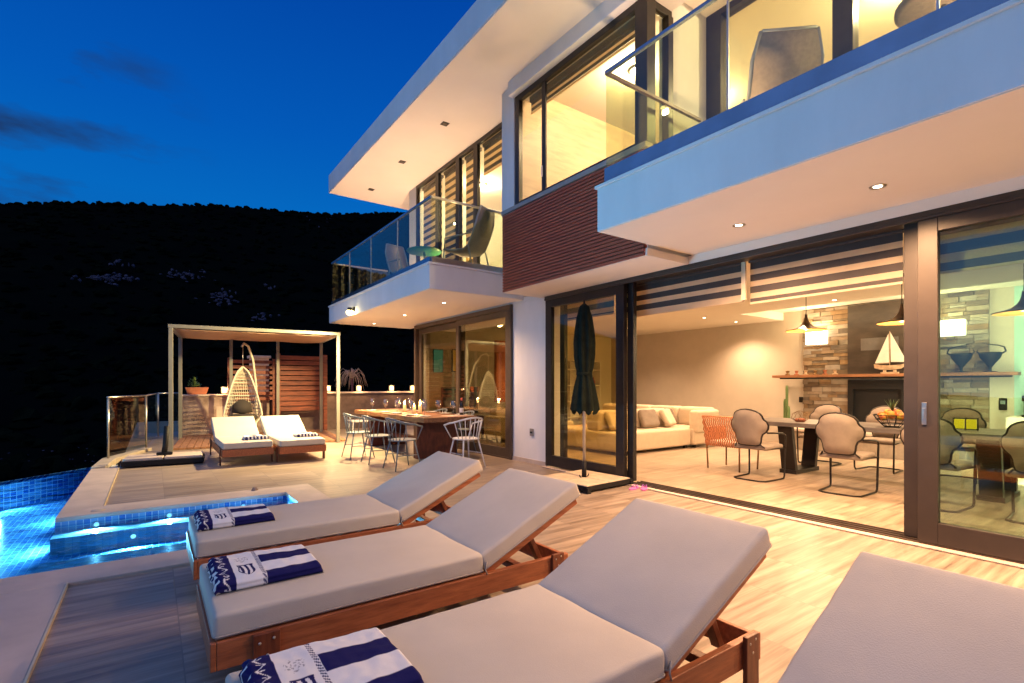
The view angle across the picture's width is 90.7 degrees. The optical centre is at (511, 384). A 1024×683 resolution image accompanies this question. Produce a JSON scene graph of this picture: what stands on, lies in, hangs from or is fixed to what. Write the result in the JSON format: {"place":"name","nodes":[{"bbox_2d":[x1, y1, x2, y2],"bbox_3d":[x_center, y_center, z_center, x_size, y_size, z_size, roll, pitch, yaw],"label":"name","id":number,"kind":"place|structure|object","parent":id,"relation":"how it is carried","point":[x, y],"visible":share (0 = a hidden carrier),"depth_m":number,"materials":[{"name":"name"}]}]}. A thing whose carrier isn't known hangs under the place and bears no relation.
{"place":"outdoors","nodes":[
{"label":"outdoors","id":0,"kind":"place"},
{"bbox_2d":[0,467,90,509],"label":"infinity edge","id":1,"kind":"object","parent":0,"point":[31,490],"depth_m":7.35,"materials":[{"name":"tile"}]},
{"bbox_2d":[0,495,185,578],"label":"pool floor","id":2,"kind":"structure","parent":0,"point":[25,560],"depth_m":5.50,"materials":[{"name":"tile"}]},
{"bbox_2d":[26,503,285,574],"bbox_3d":[-3.023,1.490,4.715,2.060,0.180,1.810,0,0,-35],"label":"pool step","id":3,"kind":"object","parent":2,"relation":"on","point":[105,537],"visible":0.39,"depth_m":4.82,"materials":[{"name":"tile"}]},
{"bbox_2d":[55,495,284,531],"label":"pool wall","id":4,"kind":"structure","parent":2,"relation":"on","point":[117,519],"depth_m":5.29,"materials":[{"name":"tile"}]},
{"bbox_2d":[46,465,294,562],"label":"pool side wall","id":5,"kind":"structure","parent":2,"relation":"on","point":[288,500],"depth_m":4.65,"materials":[{"name":"tile"}]},
{"bbox_2d":[0,467,376,682],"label":"pool coping","id":6,"kind":"object","parent":5,"relation":"on","point":[28,603],"visible":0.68,"depth_m":3.47,"materials":[{"name":"stone"}]},
{"bbox_2d":[23,467,119,682],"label":"coping edge","id":7,"kind":"object","parent":6,"relation":"on","point":[35,659],"visible":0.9,"depth_m":2.64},
{"bbox_2d":[0,467,280,568],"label":"water","id":8,"kind":"structure","parent":0,"point":[32,482],"depth_m":6.21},
{"bbox_2d":[0,204,413,481],"bbox_3d":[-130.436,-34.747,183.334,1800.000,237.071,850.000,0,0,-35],"label":"hillside","id":9,"kind":"structure","parent":0,"point":[34,299],"depth_m":159.39,"materials":[{"name":"plant"}]},
{"bbox_2d":[1,216,331,461],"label":"pale rocks","id":10,"kind":"object","parent":9,"relation":"on","point":[106,277],"visible":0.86,"depth_m":162.34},
{"bbox_2d":[0,200,413,480],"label":"woodland","id":11,"kind":"object","parent":9,"relation":"on","point":[57,461],"visible":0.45,"depth_m":137.39,"materials":[{"name":"black plant"}]},
{"bbox_2d":[0,0,475,214],"label":"sky","id":12,"kind":"structure","parent":0,"point":[253,104],"materials":[{"name":"blue"}]},
{"bbox_2d":[247,355,270,391],"bbox_3d":[-7.105,0.240,14.213,0.540,2.120,0.500,0,0,-35],"label":"slatted screen","id":13,"kind":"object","parent":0,"point":[260,357],"depth_m":14.06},
{"bbox_2d":[269,391,413,429],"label":"terrace wall","id":14,"kind":"structure","parent":0,"point":[351,403],"depth_m":15.12,"materials":[{"name":"stone"}]},
{"bbox_2d":[28,421,1023,682],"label":"patio floor","id":15,"kind":"structure","parent":0,"point":[142,627],"depth_m":3.53,"materials":[{"name":"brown wood"}]},
{"bbox_2d":[91,448,151,468],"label":"kerb","id":16,"kind":"structure","parent":15,"relation":"on","point":[106,462],"depth_m":8.72,"materials":[{"name":"stone"}]},
{"bbox_2d":[106,392,177,457],"bbox_3d":[-7.914,0.747,10.965,0.439,1.106,5.159,0,0,-24],"label":"terrace railing","id":17,"kind":"object","parent":15,"relation":"on","point":[151,416],"visible":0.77,"depth_m":10.71,"materials":[{"name":"clear glass"}]},
{"bbox_2d":[121,426,204,466],"bbox_3d":[-5.737,0.979,8.375,1.100,0.602,0.600,0,0,-30],"label":"parasol foot","id":18,"kind":"object","parent":15,"relation":"on","point":[164,456],"visible":1,"depth_m":8.24},
{"bbox_2d":[182,394,269,435],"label":"stone wall","id":19,"kind":"structure","parent":15,"relation":"on","point":[199,411],"depth_m":12.84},
{"bbox_2d":[185,377,207,393],"bbox_3d":[-8.024,0.003,12.883,0.496,0.469,0.231,0,0,-35],"label":"flower pot","id":20,"kind":"object","parent":19,"relation":"on","point":[196,390],"visible":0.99,"depth_m":12.81,"materials":[{"name":"ceramic"}]},
{"bbox_2d":[216,406,237,416],"bbox_3d":[-7.391,0.850,13.148,0.500,0.600,0.007,0,0,-35],"label":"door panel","id":21,"kind":"structure","parent":19,"relation":"in","point":[219,409],"depth_m":13.05,"materials":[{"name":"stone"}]},
{"bbox_2d":[210,416,273,465],"bbox_3d":[-4.864,0.957,9.045,0.796,0.686,2.024,0,0,-35],"label":"sun lounger","id":22,"kind":"object","parent":15,"relation":"on","point":[229,433],"visible":0.88,"depth_m":8.80,"materials":[{"name":"fabric"}]},
{"bbox_2d":[242,435,268,440],"bbox_3d":[-4.400,0.893,8.670,0.365,0.069,0.402,0,0,-35],"label":"folded towel","id":23,"kind":"object","parent":22,"relation":"on","point":[254,437],"visible":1,"depth_m":8.54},
{"bbox_2d":[173,429,345,449],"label":"wood deck","id":24,"kind":"structure","parent":15,"relation":"on","point":[186,442],"depth_m":11.64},
{"bbox_2d":[223,342,262,424],"bbox_3d":[-6.319,0.148,11.892,0.994,2.288,0.946,0,0,-35],"label":"hanging chair","id":25,"kind":"object","parent":24,"relation":"on","point":[241,406],"visible":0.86,"depth_m":11.81,"materials":[{"name":"white wicker"}]},
{"bbox_2d":[227,358,275,415],"bbox_3d":[-6.816,0.300,13.289,1.150,2.000,0.060,0,0,-35],"label":"screen fence","id":26,"kind":"object","parent":24,"relation":"on","point":[273,381],"visible":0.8,"depth_m":13.38,"materials":[{"name":"brown wood"}]},
{"bbox_2d":[168,324,339,451],"bbox_3d":[-5.889,0.055,11.708,3.240,2.490,2.430,0,0,-29],"label":"pergola","id":27,"kind":"object","parent":24,"relation":"on","point":[277,336],"visible":0.95,"depth_m":11.43,"materials":[{"name":"wood"}]},
{"bbox_2d":[280,355,326,429],"bbox_3d":[-5.758,0.230,13.889,1.320,2.140,0.070,0,0,-35],"label":"screen fence","id":28,"kind":"object","parent":24,"relation":"on","point":[294,400],"visible":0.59,"depth_m":13.88,"materials":[{"name":"brown wood"}]},
{"bbox_2d":[259,415,325,461],"bbox_3d":[-4.127,0.957,9.423,0.796,0.686,2.024,0,0,-35],"label":"sun lounger","id":29,"kind":"object","parent":15,"relation":"on","point":[279,431],"visible":0.85,"depth_m":9.02,"materials":[{"name":"fabric"}]},
{"bbox_2d":[293,432,318,437],"bbox_3d":[-3.732,0.893,9.146,0.365,0.069,0.402,0,0,-35],"label":"folded towel","id":30,"kind":"object","parent":29,"relation":"on","point":[306,434],"visible":1,"depth_m":9.02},
{"bbox_2d":[186,451,482,579],"bbox_3d":[-1.266,0.957,3.867,2.024,0.686,0.796,0,0,-35],"label":"sun lounger","id":31,"kind":"object","parent":15,"relation":"on","point":[417,492],"visible":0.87,"depth_m":3.69,"materials":[{"name":"fabric"}]},
{"bbox_2d":[193,504,274,531],"bbox_3d":[-1.906,0.893,3.466,0.455,0.069,0.413,0,0,-35],"label":"folded towel","id":32,"kind":"object","parent":31,"relation":"on","point":[216,518],"visible":1,"depth_m":3.37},
{"bbox_2d":[335,368,366,391],"bbox_3d":[-5.273,0.512,16.620,1.014,2.178,0.930,0,0,-35],"label":"weeping tree","id":33,"kind":"object","parent":15,"relation":"on","point":[351,374],"visible":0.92,"depth_m":16.60,"materials":[{"name":"plant"}]},
{"bbox_2d":[341,413,374,459],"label":"spindle chair","id":34,"kind":"object","parent":15,"relation":"on","point":[347,425],"visible":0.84,"depth_m":9.00,"materials":[{"name":"white metal"}]},
{"bbox_2d":[361,415,395,464],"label":"spindle chair","id":35,"kind":"object","parent":15,"relation":"on","point":[373,435],"visible":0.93,"depth_m":8.40,"materials":[{"name":"white metal"}]},
{"bbox_2d":[196,468,579,672],"bbox_3d":[-0.596,0.957,2.908,2.024,0.686,0.796,0,0,-35],"label":"sun lounger","id":36,"kind":"object","parent":15,"relation":"on","point":[485,531],"visible":0.91,"depth_m":2.62,"materials":[{"name":"fabric"}]},
{"bbox_2d":[206,544,322,595],"bbox_3d":[-1.230,0.893,2.510,0.468,0.069,0.425,0,0,-35],"label":"folded towel","id":37,"kind":"object","parent":36,"relation":"on","point":[238,571],"visible":1,"depth_m":2.43,"materials":[{"name":"fabric"}]},
{"bbox_2d":[383,417,422,471],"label":"spindle chair","id":38,"kind":"object","parent":15,"relation":"on","point":[396,439],"visible":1,"depth_m":7.80,"materials":[{"name":"white metal"}]},
{"bbox_2d":[355,409,476,458],"bbox_3d":[-2.052,0.924,10.076,1.056,0.752,3.480,0,0,-35],"label":"outdoor table","id":39,"kind":"object","parent":15,"relation":"on","point":[434,437],"visible":0.82,"depth_m":9.15,"materials":[{"name":"brown wood"}]},
{"bbox_2d":[444,417,485,466],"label":"spindle chair","id":40,"kind":"object","parent":15,"relation":"on","point":[468,437],"visible":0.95,"depth_m":7.96,"materials":[{"name":"white metal"}]},
{"bbox_2d":[456,410,476,454],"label":"spindle chair","id":41,"kind":"object","parent":15,"relation":"on","point":[462,429],"visible":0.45,"depth_m":9.67,"materials":[{"name":"white metal"}]},
{"bbox_2d":[225,498,771,682],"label":"sun lounger","id":42,"kind":"object","parent":15,"relation":"on","point":[637,590],"visible":0.92,"depth_m":1.99,"materials":[{"name":"fabric"}]},
{"bbox_2d":[238,628,423,682],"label":"folded towel","id":43,"kind":"object","parent":42,"relation":"on","point":[373,655],"visible":1,"depth_m":1.57,"materials":[{"name":"fabric"}]},
{"bbox_2d":[543,470,633,493],"bbox_3d":[0.947,1.252,6.638,0.880,0.095,0.920,0,0,-39],"label":"umbrella base","id":44,"kind":"object","parent":15,"relation":"on","point":[593,480],"visible":0.66,"depth_m":6.46,"materials":[{"name":"concrete"}]},
{"bbox_2d":[570,300,599,477],"bbox_3d":[0.940,0.051,6.646,0.389,2.341,0.389,0,0,-35],"label":"closed umbrella","id":45,"kind":"object","parent":44,"relation":"on","point":[584,400],"visible":0.99,"depth_m":6.56,"materials":[{"name":"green fabric"}]},
{"bbox_2d":[777,551,1023,682],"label":"sun lounger","id":46,"kind":"object","parent":15,"relation":"on","point":[882,619],"visible":1,"depth_m":1.52,"materials":[{"name":"fabric"}]},
{"bbox_2d":[467,436,1023,536],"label":"floor","id":47,"kind":"structure","parent":0,"point":[688,469],"depth_m":6.60,"materials":[{"name":"brown wood"}]},
{"bbox_2d":[441,387,483,437],"bbox_3d":[-1.259,0.675,12.206,1.100,1.250,0.450,0,0,-35],"label":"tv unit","id":48,"kind":"object","parent":47,"relation":"on","point":[448,398],"visible":0.5,"depth_m":12.20,"materials":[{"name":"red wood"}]},
{"bbox_2d":[484,406,572,439],"bbox_3d":[0.424,0.880,12.298,2.050,0.720,0.950,0,0,-35],"label":"sofa","id":49,"kind":"object","parent":47,"relation":"on","point":[494,423],"visible":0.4,"depth_m":11.83,"materials":[{"name":"beige fabric"}]},
{"bbox_2d":[568,360,600,424],"bbox_3d":[1.794,0.250,14.556,1.800,1.900,0.320,0,0,-35],"label":"bookcase","id":50,"kind":"object","parent":47,"relation":"on","point":[576,418],"visible":0.23,"depth_m":14.75,"materials":[{"name":"wood"}]},
{"bbox_2d":[568,403,718,451],"bbox_3d":[2.285,0.890,11.321,3.050,0.820,3.300,0,0,-35],"label":"corner sofa","id":51,"kind":"object","parent":47,"relation":"on","point":[662,426],"visible":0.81,"depth_m":10.19,"materials":[{"name":"beige fabric"}]},
{"bbox_2d":[328,0,1023,568],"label":"villa","id":52,"kind":"object","parent":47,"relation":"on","point":[928,130],"visible":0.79,"depth_m":6.49,"materials":[{"name":"paint"}]},
{"bbox_2d":[333,263,387,271],"bbox_3d":[-3.645,-2.344,12.195,1.360,1.007,0.050,0,0,-35],"label":"balcony railing","id":53,"kind":"object","parent":52,"relation":"on","point":[360,267],"visible":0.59,"depth_m":12.20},
{"bbox_2d":[331,195,430,304],"bbox_3d":[-2.706,-2.344,9.703,0.050,1.007,5.150,0,0,-35],"label":"balcony railing","id":54,"kind":"object","parent":52,"relation":"on","point":[421,262],"visible":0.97,"depth_m":8.97,"materials":[{"name":"grey metal"}]},
{"bbox_2d":[385,243,407,274],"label":"sling chair","id":55,"kind":"object","parent":52,"relation":"on","point":[391,254],"visible":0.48,"depth_m":10.10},
{"bbox_2d":[406,246,441,258],"bbox_3d":[-1.564,-2.120,9.012,0.620,0.550,0.620,0,0,-35],"label":"round table","id":56,"kind":"object","parent":52,"relation":"on","point":[423,251],"visible":0.62,"depth_m":8.96,"materials":[{"name":"green glass"}]},
{"bbox_2d":[416,171,436,261],"bbox_3d":[-1.821,-3.165,10.891,0.070,2.530,1.020,0,0,-35],"label":"balcony door","id":57,"kind":"structure","parent":52,"relation":"in","point":[434,176],"depth_m":11.18,"materials":[{"name":"black metal"}]},
{"bbox_2d":[422,175,443,257],"bbox_3d":[-1.719,-3.199,10.964,0.070,2.442,0.900,0,0,-35],"label":"zebra blind","id":58,"kind":"object","parent":52,"relation":"attached to","point":[429,218],"visible":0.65,"depth_m":11.04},
{"bbox_2d":[433,349,442,372],"bbox_3d":[-1.785,-0.580,12.203,0.260,0.560,0.036,0,0,-35],"label":"wall picture","id":59,"kind":"object","parent":52,"relation":"attached to","point":[437,360],"depth_m":12.18},
{"bbox_2d":[419,322,464,436],"bbox_3d":[-1.589,-0.023,11.160,0.090,2.585,2.070,0,0,-35],"label":"left sliding door","id":60,"kind":"structure","parent":52,"relation":"in","point":[448,326],"depth_m":11.20,"materials":[{"name":"brown metal"}]},
{"bbox_2d":[437,156,456,259],"bbox_3d":[-1.276,-3.165,10.125,0.070,2.530,0.860,0,0,-35],"label":"balcony door","id":61,"kind":"structure","parent":52,"relation":"in","point":[454,160],"depth_m":10.40,"materials":[{"name":"black metal"}]},
{"bbox_2d":[444,160,463,259],"bbox_3d":[-1.174,-3.199,10.198,0.070,2.442,0.740,0,0,-35],"label":"zebra blind","id":62,"kind":"object","parent":52,"relation":"attached to","point":[450,194],"visible":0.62,"depth_m":10.26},
{"bbox_2d":[452,349,455,371],"bbox_3d":[-1.361,-0.600,12.505,0.280,0.560,0.036,0,0,-35],"label":"wall picture","id":63,"kind":"object","parent":52,"relation":"attached to","point":[453,360],"depth_m":12.44},
{"bbox_2d":[457,142,474,262],"bbox_3d":[-0.835,-3.165,9.506,0.070,2.530,0.660,0,0,-35],"label":"balcony door","id":64,"kind":"structure","parent":52,"relation":"in","point":[471,148],"depth_m":9.71,"materials":[{"name":"black metal"}]},
{"bbox_2d":[431,195,502,272],"bbox_3d":[-0.659,-2.344,7.999,1.360,1.007,0.050,0,0,-35],"label":"balcony railing","id":65,"kind":"object","parent":52,"relation":"on","point":[464,264],"visible":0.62,"depth_m":7.92,"materials":[{"name":"metal"}]},
{"bbox_2d":[443,205,494,264],"bbox_3d":[-0.706,-2.365,8.408,0.740,1.016,0.595,0,0,30],"label":"sling chair","id":66,"kind":"object","parent":52,"relation":"on","point":[480,238],"visible":0.88,"depth_m":8.29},
{"bbox_2d":[465,147,481,262],"bbox_3d":[-0.737,-3.199,9.582,0.070,2.442,0.530,0,0,-35],"label":"zebra blind","id":67,"kind":"object","parent":52,"relation":"hanging from","point":[469,189],"visible":0.48,"depth_m":9.68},
{"bbox_2d":[456,310,508,457],"bbox_3d":[-0.575,-0.023,9.623,0.070,2.585,1.890,0,0,-35],"label":"left sliding door","id":68,"kind":"structure","parent":52,"relation":"in","point":[486,448],"depth_m":9.39,"materials":[{"name":"brown metal"}]},
{"bbox_2d":[475,122,503,267],"bbox_3d":[-0.369,-3.165,8.850,0.070,2.530,0.950,0,0,-35],"label":"balcony door","id":69,"kind":"structure","parent":52,"relation":"in","point":[496,129],"depth_m":9.17,"materials":[{"name":"black metal"}]},
{"bbox_2d":[483,130,501,175],"bbox_3d":[-0.273,-4.124,8.931,0.070,0.592,0.830,0,0,-35],"label":"zebra blind","id":70,"kind":"object","parent":52,"relation":"attached to","point":[492,146],"visible":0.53,"depth_m":9.00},
{"bbox_2d":[530,18,634,113],"bbox_3d":[0.892,-4.099,6.587,0.070,0.242,2.100,0,0,-35],"label":"zebra blind","id":71,"kind":"object","parent":52,"relation":"attached to","point":[613,43],"visible":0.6,"depth_m":6.45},
{"bbox_2d":[545,284,626,476],"bbox_3d":[1.031,-0.045,7.382,0.070,2.630,1.635,0,0,-35],"label":"sliding door","id":72,"kind":"structure","parent":52,"relation":"in","point":[620,291],"depth_m":7.02,"materials":[{"name":"black metal"}]},
{"bbox_2d":[568,296,614,320],"bbox_3d":[1.135,-1.229,7.711,0.070,0.422,1.150,0,0,-35],"label":"zebra blind","id":73,"kind":"object","parent":52,"relation":"attached to","point":[602,306],"visible":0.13,"depth_m":7.53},
{"bbox_2d":[515,0,672,204],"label":"box window","id":74,"kind":"structure","parent":52,"relation":"in","point":[644,11],"depth_m":5.70,"materials":[{"name":"black metal"}]},
{"bbox_2d":[560,282,636,480],"bbox_3d":[1.201,-0.045,7.291,0.070,2.630,1.470,0,0,-35],"label":"sliding door","id":75,"kind":"structure","parent":52,"relation":"in","point":[631,287],"depth_m":6.72,"materials":[{"name":"black metal"}]},
{"bbox_2d":[605,73,701,121],"bbox_3d":[1.548,-2.509,5.397,1.540,1.117,0.050,0,0,-35],"label":"balcony railing","id":76,"kind":"object","parent":52,"relation":"on","point":[650,95],"visible":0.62,"depth_m":5.33,"materials":[{"name":"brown metal"}]},
{"bbox_2d":[627,263,743,317],"bbox_3d":[2.041,-1.174,6.404,0.070,0.492,1.890,0,0,-35],"label":"zebra blind","id":77,"kind":"object","parent":52,"relation":"attached to","point":[710,287],"visible":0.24,"depth_m":6.18,"materials":[{"name":"fabric"}]},
{"bbox_2d":[741,261,745,299],"bbox_3d":[2.553,-1.145,5.572,0.020,0.420,0.048,0,0,-35],"label":"curtain strip","id":78,"kind":"object","parent":52,"relation":"hanging from","point":[743,280],"visible":1,"depth_m":5.56,"materials":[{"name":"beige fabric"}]},
{"bbox_2d":[706,0,858,119],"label":"balcony window frame","id":79,"kind":"structure","parent":52,"relation":"in","point":[845,13],"depth_m":5.96,"materials":[{"name":"black metal"}]},
{"bbox_2d":[740,25,824,103],"bbox_3d":[2.520,-2.571,4.935,0.720,1.229,0.896,0,0,7],"label":"sling chair","id":80,"kind":"object","parent":52,"relation":"on","point":[782,55],"visible":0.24,"depth_m":4.54,"materials":[{"name":"fabric"}]},
{"bbox_2d":[785,314,827,332],"bbox_3d":[4.414,-1.132,7.596,0.550,0.640,0.550,0,0,-35],"label":"pendant lamp","id":81,"kind":"object","parent":52,"relation":"hanging from","point":[806,325],"visible":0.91,"depth_m":7.57,"materials":[{"name":"brown metal"}]},
{"bbox_2d":[604,0,1008,181],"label":"balcony railing","id":82,"kind":"object","parent":52,"relation":"on","point":[938,19],"visible":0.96,"depth_m":3.45,"materials":[{"name":"clear glass"}]},
{"bbox_2d":[805,330,827,349],"bbox_3d":[6.431,-0.944,10.687,0.112,0.392,0.400,0,0,-35],"label":"wall sconce","id":83,"kind":"object","parent":52,"relation":"attached to","point":[815,338],"depth_m":10.63,"materials":[{"name":"white fabric"}]},
{"bbox_2d":[748,229,903,303],"bbox_3d":[3.032,-1.154,5.010,0.070,0.532,1.410,0,0,-35],"label":"zebra blind","id":84,"kind":"object","parent":52,"relation":"attached to","point":[872,261],"visible":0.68,"depth_m":4.91,"materials":[{"name":"fabric"}]},
{"bbox_2d":[876,273,903,324],"bbox_3d":[5.104,-1.132,6.626,0.550,0.640,0.550,0,0,-35],"label":"pendant lamp","id":85,"kind":"object","parent":52,"relation":"hanging from","point":[898,319],"visible":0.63,"depth_m":6.62,"materials":[{"name":"brown metal"}]},
{"bbox_2d":[772,372,1020,378],"bbox_3d":[7.034,-0.172,9.760,0.200,0.085,3.950,0,0,-35],"label":"mantel shelf","id":86,"kind":"object","parent":52,"relation":"attached to","point":[942,375],"visible":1,"depth_m":9.58,"materials":[{"name":"brown wood"}]},
{"bbox_2d":[874,331,903,373],"bbox_3d":[7.157,-0.616,9.571,0.110,0.800,0.520,0,0,-35],"label":"model sailboat","id":87,"kind":"object","parent":86,"relation":"on","point":[884,355],"visible":0.93,"depth_m":9.58,"materials":[{"name":"white wood"}]},
{"bbox_2d":[946,344,974,372],"bbox_3d":[7.754,-0.458,8.732,0.296,0.484,0.296,0,0,10],"label":"bird jug","id":88,"kind":"object","parent":86,"relation":"on","point":[961,360],"visible":0.95,"depth_m":8.68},
{"bbox_2d":[976,343,1006,371],"bbox_3d":[7.968,-0.458,8.431,0.296,0.484,0.296,0,0,10],"label":"bird jug","id":89,"kind":"object","parent":86,"relation":"on","point":[989,359],"visible":0.97,"depth_m":8.36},
{"bbox_2d":[894,0,955,27],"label":"chair","id":90,"kind":"object","parent":52,"relation":"on","point":[907,12],"visible":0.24,"depth_m":3.48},
{"bbox_2d":[940,319,965,341],"bbox_3d":[7.707,-0.944,8.895,0.112,0.392,0.400,0,0,-35],"label":"wall sconce","id":91,"kind":"object","parent":52,"relation":"attached to","point":[956,327],"depth_m":8.83,"materials":[{"name":"white fabric"}]},
{"bbox_2d":[904,216,1022,537],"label":"sliding door","id":92,"kind":"structure","parent":52,"relation":"in","point":[910,230],"depth_m":4.23,"materials":[{"name":"brown metal"}]},
{"bbox_2d":[918,199,1023,561],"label":"sliding door","id":93,"kind":"structure","parent":52,"relation":"in","point":[930,528],"depth_m":4.04,"materials":[{"name":"brown metal"}]},
{"bbox_2d":[940,216,1023,274],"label":"zebra blind","id":94,"kind":"object","parent":52,"relation":"attached to","point":[991,245],"depth_m":4.03,"materials":[{"name":"fabric"}]},
{"bbox_2d":[999,398,1006,409],"bbox_3d":[8.195,0.320,8.445,0.045,0.200,0.100,0,0,-35],"label":"thermostat","id":95,"kind":"object","parent":52,"relation":"attached to","point":[1002,403],"visible":1,"depth_m":8.43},
{"bbox_2d":[991,263,1023,315],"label":"pendant lamp","id":96,"kind":"object","parent":52,"relation":"hanging from","point":[1017,309],"visible":0.96,"depth_m":5.70,"materials":[{"name":"brown metal"}]},
{"bbox_2d":[701,415,758,472],"bbox_3d":[3.387,0.884,7.834,0.680,0.834,0.610,0,0,-35],"label":"woven armchair","id":97,"kind":"object","parent":47,"relation":"on","point":[716,435],"visible":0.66,"depth_m":7.74,"materials":[{"name":"orange wicker"}]},
{"bbox_2d":[731,408,785,482],"bbox_3d":[3.384,0.808,7.010,0.583,0.984,0.565,0,0,-35],"label":"dining chair","id":98,"kind":"object","parent":47,"relation":"on","point":[750,427],"visible":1,"depth_m":6.85,"materials":[{"name":"beige fabric"}]},
{"bbox_2d":[796,404,841,466],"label":"dining chair","id":99,"kind":"object","parent":47,"relation":"on","point":[818,412],"visible":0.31,"depth_m":8.51,"materials":[{"name":"beige fabric"}]},
{"bbox_2d":[815,412,879,497],"bbox_3d":[4.022,0.808,6.112,0.583,0.984,0.565,0,0,-38],"label":"dining chair","id":100,"kind":"object","parent":47,"relation":"on","point":[840,435],"visible":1,"depth_m":5.95,"materials":[{"name":"beige fabric"}]},
{"bbox_2d":[853,405,903,473],"bbox_3d":[5.606,0.808,7.695,0.583,0.984,0.565,0,0,-35],"label":"dining chair","id":101,"kind":"object","parent":47,"relation":"on","point":[887,439],"visible":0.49,"depth_m":7.75,"materials":[{"name":"beige fabric"}]},
{"bbox_2d":[794,300,973,463],"bbox_3d":[6.804,-0.150,9.498,1.100,2.900,2.950,0,0,-35],"label":"fireplace","id":102,"kind":"object","parent":47,"relation":"on","point":[867,335],"visible":0.41,"depth_m":9.91,"materials":[{"name":"stone"}]},
{"bbox_2d":[764,417,1019,503],"bbox_3d":[4.942,0.920,6.768,1.040,0.760,3.500,0,0,-35],"label":"dining table","id":103,"kind":"object","parent":47,"relation":"on","point":[993,465],"visible":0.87,"depth_m":6.00,"materials":[{"name":"brown laminate"}]},
{"bbox_2d":[783,385,789,417],"bbox_3d":[5.978,0.650,11.003,0.320,1.300,0.320,0,0,-35],"label":"cactus","id":104,"kind":"object","parent":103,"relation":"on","point":[786,410],"visible":0.31,"depth_m":10.98,"materials":[{"name":"plant"}]},
{"bbox_2d":[872,399,903,427],"bbox_3d":[4.854,0.356,6.460,0.415,0.362,0.415,0,0,-35],"label":"fruit bowl","id":105,"kind":"object","parent":103,"relation":"on","point":[891,413],"visible":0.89,"depth_m":6.41,"materials":[{"name":"orange plant"}]},
{"bbox_2d":[953,417,978,430],"bbox_3d":[5.405,0.464,6.030,0.088,0.150,0.224,0,0,-41],"label":"candle holder","id":106,"kind":"object","parent":103,"relation":"on","point":[971,423],"visible":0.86,"depth_m":6.00,"materials":[{"name":"yellow glass"}]},
{"bbox_2d":[900,418,976,512],"bbox_3d":[4.526,0.808,5.404,0.583,0.984,0.565,0,0,-35],"label":"dining chair","id":107,"kind":"object","parent":47,"relation":"on","point":[951,439],"visible":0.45,"depth_m":5.16,"materials":[{"name":"beige fabric"}]},
{"bbox_2d":[940,408,986,483],"bbox_3d":[6.128,0.808,6.962,0.583,0.984,0.565,0,0,-35],"label":"dining chair","id":108,"kind":"object","parent":47,"relation":"on","point":[949,414],"visible":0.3,"depth_m":7.04,"materials":[{"name":"beige fabric"}]},
{"bbox_2d":[1000,421,1023,524],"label":"dining chair","id":109,"kind":"object","parent":47,"relation":"on","point":[1012,442],"visible":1,"depth_m":4.76,"materials":[{"name":"beige fabric"}]},
{"bbox_2d":[1006,415,1023,428],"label":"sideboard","id":110,"kind":"object","parent":47,"relation":"on","point":[1010,420],"visible":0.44,"depth_m":7.84,"materials":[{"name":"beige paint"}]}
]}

